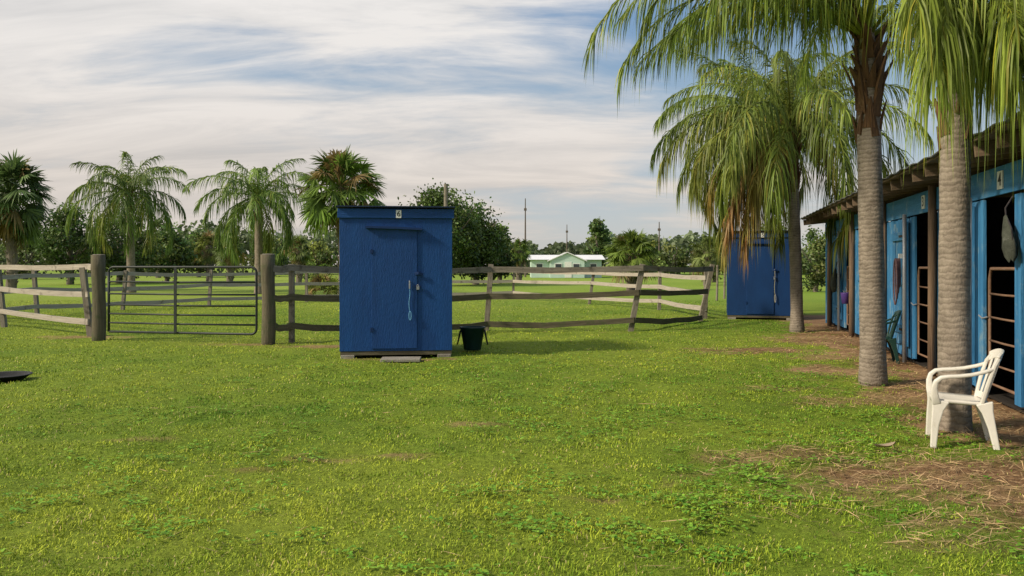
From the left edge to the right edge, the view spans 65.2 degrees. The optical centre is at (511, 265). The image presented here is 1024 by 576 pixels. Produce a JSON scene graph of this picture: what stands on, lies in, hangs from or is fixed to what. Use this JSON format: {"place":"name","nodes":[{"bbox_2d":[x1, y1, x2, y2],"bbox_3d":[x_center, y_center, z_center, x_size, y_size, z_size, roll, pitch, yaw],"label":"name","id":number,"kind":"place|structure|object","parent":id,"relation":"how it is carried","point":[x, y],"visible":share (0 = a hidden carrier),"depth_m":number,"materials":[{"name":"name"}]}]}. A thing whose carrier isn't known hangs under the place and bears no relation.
{"place":"outdoors","nodes":[
{"label":"outdoors","id":0,"kind":"place"},
{"bbox_2d":[0,0,1018,264],"label":"sky","id":1,"kind":"structure","parent":0,"point":[494,99],"materials":[{"name":"white"}]},
{"bbox_2d":[0,265,1023,575],"bbox_3d":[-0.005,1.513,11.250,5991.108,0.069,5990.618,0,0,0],"label":"ground","id":2,"kind":"structure","parent":0,"point":[814,311],"depth_m":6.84,"materials":[{"name":"green plant"}]},
{"bbox_2d":[0,371,32,380],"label":"feed pan","id":3,"kind":"object","parent":2,"relation":"on","point":[10,375],"visible":1,"depth_m":10.68,"materials":[{"name":"black rubber"}]},
{"bbox_2d":[0,239,48,278],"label":"broadleaf tree","id":4,"kind":"object","parent":2,"relation":"on","point":[24,254],"visible":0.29,"depth_m":84.33,"materials":[{"name":"green plant"}]},
{"bbox_2d":[0,149,57,287],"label":"fan palm","id":5,"kind":"object","parent":2,"relation":"on","point":[15,229],"visible":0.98,"depth_m":45.72,"materials":[{"name":"green plant"}]},
{"bbox_2d":[0,264,91,336],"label":"rail fence","id":6,"kind":"object","parent":2,"relation":"on","point":[84,294],"visible":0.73,"depth_m":17.80,"materials":[{"name":"grey wood"}]},
{"bbox_2d":[31,201,108,284],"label":"broadleaf tree","id":7,"kind":"object","parent":2,"relation":"on","point":[51,247],"visible":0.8,"depth_m":60.97,"materials":[{"name":"green plant"}]},
{"bbox_2d":[91,254,106,340],"bbox_3d":[-8.318,0.743,16.100,0.288,1.922,0.268,0,0,0],"label":"gate post","id":8,"kind":"object","parent":2,"relation":"on","point":[99,320],"visible":0.92,"depth_m":16.00,"materials":[{"name":"grey wood"}]},
{"bbox_2d":[107,266,257,334],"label":"metal gate","id":9,"kind":"structure","parent":8,"relation":"attached to","point":[175,305],"depth_m":15.65,"materials":[{"name":"grey metal"}]},
{"bbox_2d":[79,213,168,282],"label":"broadleaf tree","id":10,"kind":"object","parent":2,"relation":"on","point":[118,254],"visible":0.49,"depth_m":65.22,"materials":[{"name":"green plant"}]},
{"bbox_2d":[62,151,190,292],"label":"queen palm","id":11,"kind":"object","parent":2,"relation":"on","point":[131,199],"visible":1,"depth_m":43.40,"materials":[{"name":"green plant"}]},
{"bbox_2d":[139,217,165,277],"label":"broadleaf tree","id":12,"kind":"object","parent":2,"relation":"on","point":[159,223],"visible":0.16,"depth_m":94.22,"materials":[{"name":"green plant"}]},
{"bbox_2d":[141,215,203,280],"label":"broadleaf tree","id":13,"kind":"object","parent":2,"relation":"on","point":[181,253],"visible":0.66,"depth_m":71.51,"materials":[{"name":"green plant"}]},
{"bbox_2d":[179,226,222,276],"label":"broadleaf tree","id":14,"kind":"object","parent":2,"relation":"on","point":[194,235],"visible":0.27,"depth_m":99.25,"materials":[{"name":"green plant"}]},
{"bbox_2d":[192,230,225,280],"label":"fan palm","id":15,"kind":"object","parent":2,"relation":"on","point":[207,250],"visible":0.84,"depth_m":74.63,"materials":[{"name":"green plant"}]},
{"bbox_2d":[212,234,247,280],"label":"fan palm","id":16,"kind":"object","parent":2,"relation":"on","point":[225,262],"visible":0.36,"depth_m":61.77,"materials":[{"name":"green plant"}]},
{"bbox_2d":[182,158,309,293],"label":"queen palm","id":17,"kind":"object","parent":2,"relation":"on","point":[253,208],"visible":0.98,"depth_m":41.35,"materials":[{"name":"green plant"}]},
{"bbox_2d":[260,254,275,344],"bbox_3d":[-4.661,0.743,15.300,0.288,1.922,0.268,0,0,0],"label":"gate post","id":18,"kind":"object","parent":2,"relation":"on","point":[268,330],"visible":0.85,"depth_m":15.19,"materials":[{"name":"grey wood"}]},
{"bbox_2d":[247,229,293,276],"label":"broadleaf tree","id":19,"kind":"object","parent":2,"relation":"on","point":[278,244],"visible":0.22,"depth_m":104.02,"materials":[{"name":"green plant"}]},
{"bbox_2d":[283,234,312,281],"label":"fan palm","id":20,"kind":"object","parent":2,"relation":"on","point":[299,255],"visible":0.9,"depth_m":65.77,"materials":[{"name":"green plant"}]},
{"bbox_2d":[291,239,338,278],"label":"broadleaf tree","id":21,"kind":"object","parent":2,"relation":"on","point":[320,253],"visible":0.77,"depth_m":79.76,"materials":[{"name":"green plant"}]},
{"bbox_2d":[301,273,339,294],"bbox_3d":[-8.678,0.988,37.031,2.117,1.606,2.344,0,0,0],"label":"palmetto","id":22,"kind":"object","parent":2,"relation":"on","point":[334,290],"visible":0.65,"depth_m":36.85,"materials":[{"name":"green plant"}]},
{"bbox_2d":[290,143,386,294],"bbox_3d":[-8.575,-2.244,39.986,4.974,7.742,5.008,0,0,0],"label":"fan palm","id":23,"kind":"object","parent":2,"relation":"on","point":[334,171],"visible":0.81,"depth_m":39.26,"materials":[{"name":"green plant"}]},
{"bbox_2d":[2,270,707,318],"bbox_3d":[-4.599,0.915,28.727,20.294,1.483,14.646,0,0,0],"label":"rail fence","id":24,"kind":"object","parent":2,"relation":"on","point":[37,306],"visible":0.49,"depth_m":28.23,"materials":[{"name":"grey wood"}]},
{"bbox_2d":[336,205,454,358],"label":"feed shed","id":25,"kind":"structure","parent":2,"relation":"on","point":[387,253],"depth_m":13.03,"materials":[{"name":"blue paint"}]},
{"bbox_2d":[370,228,422,348],"bbox_3d":[-1.874,0.380,13.021,0.860,1.960,0.059,0,0,-6],"label":"door","id":26,"kind":"structure","parent":25,"relation":"in","point":[393,252],"depth_m":13.02,"materials":[{"name":"blue paint"}]},
{"bbox_2d":[409,280,411,319],"bbox_3d":[-1.659,0.576,13.026,0.048,0.651,0.041,0,0,-7],"label":"lead rope","id":27,"kind":"object","parent":25,"relation":"hanging from","point":[409,301],"visible":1,"depth_m":13.03,"materials":[{"name":"fabric"}]},
{"bbox_2d":[380,356,420,361],"bbox_3d":[-1.750,1.488,12.620,0.620,0.050,0.360,0,0,-3],"label":"paving slab","id":28,"kind":"object","parent":2,"relation":"on","point":[405,359],"depth_m":12.46,"materials":[{"name":"concrete"}]},
{"bbox_2d":[0,219,815,274],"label":"distant woodland","id":29,"kind":"object","parent":2,"relation":"on","point":[678,240],"visible":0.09,"depth_m":121.78,"materials":[{"name":"green plant"}]},
{"bbox_2d":[444,184,447,205],"bbox_3d":[-2.728,-0.822,33.000,0.170,5.044,0.162,0,0,0],"label":"wooden post","id":30,"kind":"object","parent":2,"relation":"on","point":[445,194],"visible":0.29,"depth_m":32.93,"materials":[{"name":"grey wood"}]},
{"bbox_2d":[397,178,495,277],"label":"broadleaf tree","id":31,"kind":"object","parent":2,"relation":"on","point":[463,223],"visible":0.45,"depth_m":57.12,"materials":[{"name":"green plant"}]},
{"bbox_2d":[457,326,487,350],"bbox_3d":[-0.695,1.289,14.100,0.468,0.404,0.458,0,0,43],"label":"muck tub","id":32,"kind":"object","parent":2,"relation":"on","point":[472,337],"visible":1,"depth_m":13.95,"materials":[{"name":"teal plastic"}]},
{"bbox_2d":[456,197,516,284],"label":"broadleaf tree","id":33,"kind":"object","parent":2,"relation":"on","point":[493,236],"visible":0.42,"depth_m":61.23,"materials":[{"name":"green plant"}]},
{"bbox_2d":[273,264,714,342],"bbox_3d":[0.608,0.815,18.062,11.838,1.693,1.898,0,0,-29],"label":"rail fence","id":34,"kind":"object","parent":2,"relation":"on","point":[291,298],"visible":0.63,"depth_m":18.30,"materials":[{"name":"grey wood"}]},
{"bbox_2d":[485,223,519,279],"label":"broadleaf tree","id":35,"kind":"object","parent":2,"relation":"on","point":[507,262],"visible":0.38,"depth_m":65.52,"materials":[{"name":"green plant"}]},
{"bbox_2d":[8,324,1023,575],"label":"straw","id":36,"kind":"object","parent":2,"relation":"on","point":[912,462],"visible":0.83,"depth_m":5.78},
{"bbox_2d":[875,442,894,447],"bbox_3d":[3.010,1.450,6.450,0.220,0.040,0.070,0,0,-17],"label":"dry leaf","id":37,"kind":"object","parent":36,"relation":"on","point":[885,444],"visible":1,"depth_m":6.47,"materials":[{"name":"plant"}]},
{"bbox_2d":[509,237,532,279],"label":"fan palm","id":38,"kind":"object","parent":2,"relation":"on","point":[521,255],"visible":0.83,"depth_m":69.73,"materials":[{"name":"green plant"}]},
{"bbox_2d":[524,198,526,276],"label":"utility pole","id":39,"kind":"object","parent":2,"relation":"on","point":[525,209],"visible":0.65,"depth_m":99.92,"materials":[{"name":"brown wood"}]},
{"bbox_2d":[583,217,613,265],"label":"broadleaf tree","id":40,"kind":"object","parent":2,"relation":"on","point":[598,231],"visible":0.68,"depth_m":109.32,"materials":[{"name":"green plant"}]},
{"bbox_2d":[603,228,660,289],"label":"fan palm","id":41,"kind":"object","parent":2,"relation":"on","point":[635,243],"visible":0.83,"depth_m":47.58,"materials":[{"name":"green plant"}]},
{"bbox_2d":[639,240,664,272],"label":"broadleaf tree","id":42,"kind":"object","parent":2,"relation":"on","point":[652,244],"visible":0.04,"depth_m":119.53,"materials":[{"name":"green plant"}]},
{"bbox_2d":[658,222,660,265],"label":"utility pole","id":43,"kind":"object","parent":2,"relation":"on","point":[659,229],"visible":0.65,"depth_m":99.93,"materials":[{"name":"brown wood"}]},
{"bbox_2d":[653,242,692,274],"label":"broadleaf tree","id":44,"kind":"object","parent":2,"relation":"on","point":[680,259],"visible":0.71,"depth_m":94.50,"materials":[{"name":"green plant"}]},
{"bbox_2d":[689,235,725,284],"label":"fan palm","id":45,"kind":"object","parent":2,"relation":"on","point":[703,261],"visible":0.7,"depth_m":59.62,"materials":[{"name":"green plant"}]},
{"bbox_2d":[695,228,726,281],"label":"broadleaf tree","id":46,"kind":"object","parent":2,"relation":"on","point":[714,274],"visible":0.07,"depth_m":69.68,"materials":[{"name":"green plant"}]},
{"bbox_2d":[716,265,718,300],"bbox_3d":[8.719,0.800,34.000,0.130,1.602,0.100,0,0,0],"label":"fence post","id":47,"kind":"object","parent":2,"relation":"on","point":[717,272],"visible":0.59,"depth_m":33.96,"materials":[{"name":"grey wood"}]},
{"bbox_2d":[723,267,725,298],"bbox_3d":[9.567,0.850,36.000,0.130,1.502,0.100,0,0,0],"label":"fence post","id":48,"kind":"object","parent":2,"relation":"on","point":[724,291],"visible":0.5,"depth_m":35.96,"materials":[{"name":"grey wood"}]},
{"bbox_2d":[649,42,855,229],"bbox_3d":[7.892,-2.771,26.349,6.870,8.703,7.131,0,0,0],"label":"queen palm","id":49,"kind":"object","parent":2,"relation":"on","point":[661,119],"visible":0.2,"depth_m":25.63,"materials":[{"name":"green plant"}]},
{"bbox_2d":[727,230,790,319],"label":"feed shed","id":50,"kind":"structure","parent":2,"relation":"on","point":[751,293],"depth_m":22.19,"materials":[{"name":"blue paint"}]},
{"bbox_2d":[745,244,777,313],"bbox_3d":[6.915,0.380,22.168,0.860,1.960,0.059,0,0,15],"label":"door","id":51,"kind":"structure","parent":50,"relation":"in","point":[760,280],"depth_m":22.18,"materials":[{"name":"blue paint"}]},
{"bbox_2d":[761,216,806,254],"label":"broadleaf tree","id":52,"kind":"object","parent":2,"relation":"on","point":[785,227],"visible":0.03,"depth_m":59.30,"materials":[{"name":"green plant"}]},
{"bbox_2d":[656,41,935,332],"bbox_3d":[6.352,-1.711,18.180,6.098,6.583,5.848,0,0,0],"label":"queen palm","id":53,"kind":"object","parent":2,"relation":"on","point":[753,167],"visible":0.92,"depth_m":17.53,"materials":[{"name":"green plant"}]},
{"bbox_2d":[581,0,1018,385],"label":"queen palm","id":54,"kind":"object","parent":2,"relation":"on","point":[870,75],"visible":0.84,"depth_m":10.07,"materials":[{"name":"green plant"}]},
{"bbox_2d":[801,225,825,291],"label":"broadleaf tree","id":55,"kind":"object","parent":2,"relation":"on","point":[816,278],"visible":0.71,"depth_m":44.59,"materials":[{"name":"green plant"}]},
{"bbox_2d":[886,310,901,363],"bbox_3d":[5.774,1.111,12.489,0.563,0.826,0.556,0,0,18],"label":"plastic chair","id":56,"kind":"object","parent":2,"relation":"on","point":[891,342],"visible":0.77,"depth_m":12.27,"materials":[{"name":"green plastic"}]},
{"bbox_2d":[780,0,1023,432],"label":"queen palm","id":57,"kind":"object","parent":2,"relation":"on","point":[960,47],"visible":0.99,"depth_m":6.33,"materials":[{"name":"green plant"}]},
{"bbox_2d":[800,111,1023,412],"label":"stable barn","id":58,"kind":"structure","parent":2,"relation":"on","point":[911,215],"depth_m":10.68,"materials":[{"name":"blue wood"}]},
{"bbox_2d":[830,262,836,292],"bbox_3d":[7.479,0.259,18.526,0.164,0.768,0.419,0,0,13],"label":"hanging cloth","id":59,"kind":"object","parent":58,"relation":"hanging from","point":[833,283],"visible":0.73,"depth_m":18.41,"materials":[{"name":"grey fabric"}]},
{"bbox_2d":[833,236,841,319],"bbox_3d":[7.568,0.286,18.623,0.076,1.924,0.924,0,0,13],"label":"stall door","id":60,"kind":"structure","parent":58,"relation":"in","point":[835,258],"depth_m":18.79,"materials":[{"name":"blue paint"}]},
{"bbox_2d":[841,290,848,303],"bbox_3d":[7.248,0.655,17.378,0.218,0.369,0.218,0,0,13],"label":"purple bucket","id":61,"kind":"object","parent":58,"relation":"hanging from","point":[844,298],"visible":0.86,"depth_m":17.30,"materials":[{"name":"plastic"}]},
{"bbox_2d":[857,232,858,326],"bbox_3d":[6.858,0.289,15.656,0.060,1.936,0.923,0,0,14],"label":"stall door","id":62,"kind":"structure","parent":58,"relation":"in","point":[858,232],"depth_m":16.06,"materials":[{"name":"blue paint"}]},
{"bbox_2d":[893,254,901,304],"bbox_3d":[6.021,0.221,12.428,0.146,0.792,0.267,0,0,13],"label":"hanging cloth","id":63,"kind":"object","parent":58,"relation":"hanging from","point":[897,274],"visible":1,"depth_m":12.38,"materials":[{"name":"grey fabric"}]},
{"bbox_2d":[891,222,908,346],"bbox_3d":[6.143,0.287,12.690,0.075,1.931,0.923,0,0,14],"label":"stall door","id":64,"kind":"structure","parent":58,"relation":"in","point":[896,237],"depth_m":12.65,"materials":[{"name":"blue paint"}]},
{"bbox_2d":[972,206,974,372],"bbox_3d":[5.448,0.287,9.722,0.036,1.942,0.921,0,0,13],"label":"stall door","id":65,"kind":"structure","parent":58,"relation":"in","point":[973,207],"depth_m":9.27,"materials":[{"name":"blue paint"}]},
{"bbox_2d":[1002,196,1017,262],"bbox_3d":[5.002,-0.363,8.055,0.130,0.681,0.323,0,0,13],"label":"feed bag","id":66,"kind":"object","parent":58,"relation":"hanging from","point":[1009,247],"visible":1,"depth_m":7.99,"materials":[{"name":"grey fabric"}]},
{"bbox_2d":[926,348,1003,449],"bbox_3d":[3.833,1.111,6.766,0.563,0.826,0.556,0,0,23],"label":"plastic chair","id":67,"kind":"object","parent":2,"relation":"on","point":[937,403],"visible":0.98,"depth_m":6.64,"materials":[{"name":"white plastic"}]},
{"bbox_2d":[527,252,604,277],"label":"ranch house","id":68,"kind":"structure","parent":0,"point":[567,259],"depth_m":94.92,"materials":[{"name":"green paint"}]},
{"bbox_2d":[565,262,571,277],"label":"door","id":69,"kind":"structure","parent":68,"relation":"in","point":[567,264],"depth_m":93.35,"materials":[{"name":"white paint"}]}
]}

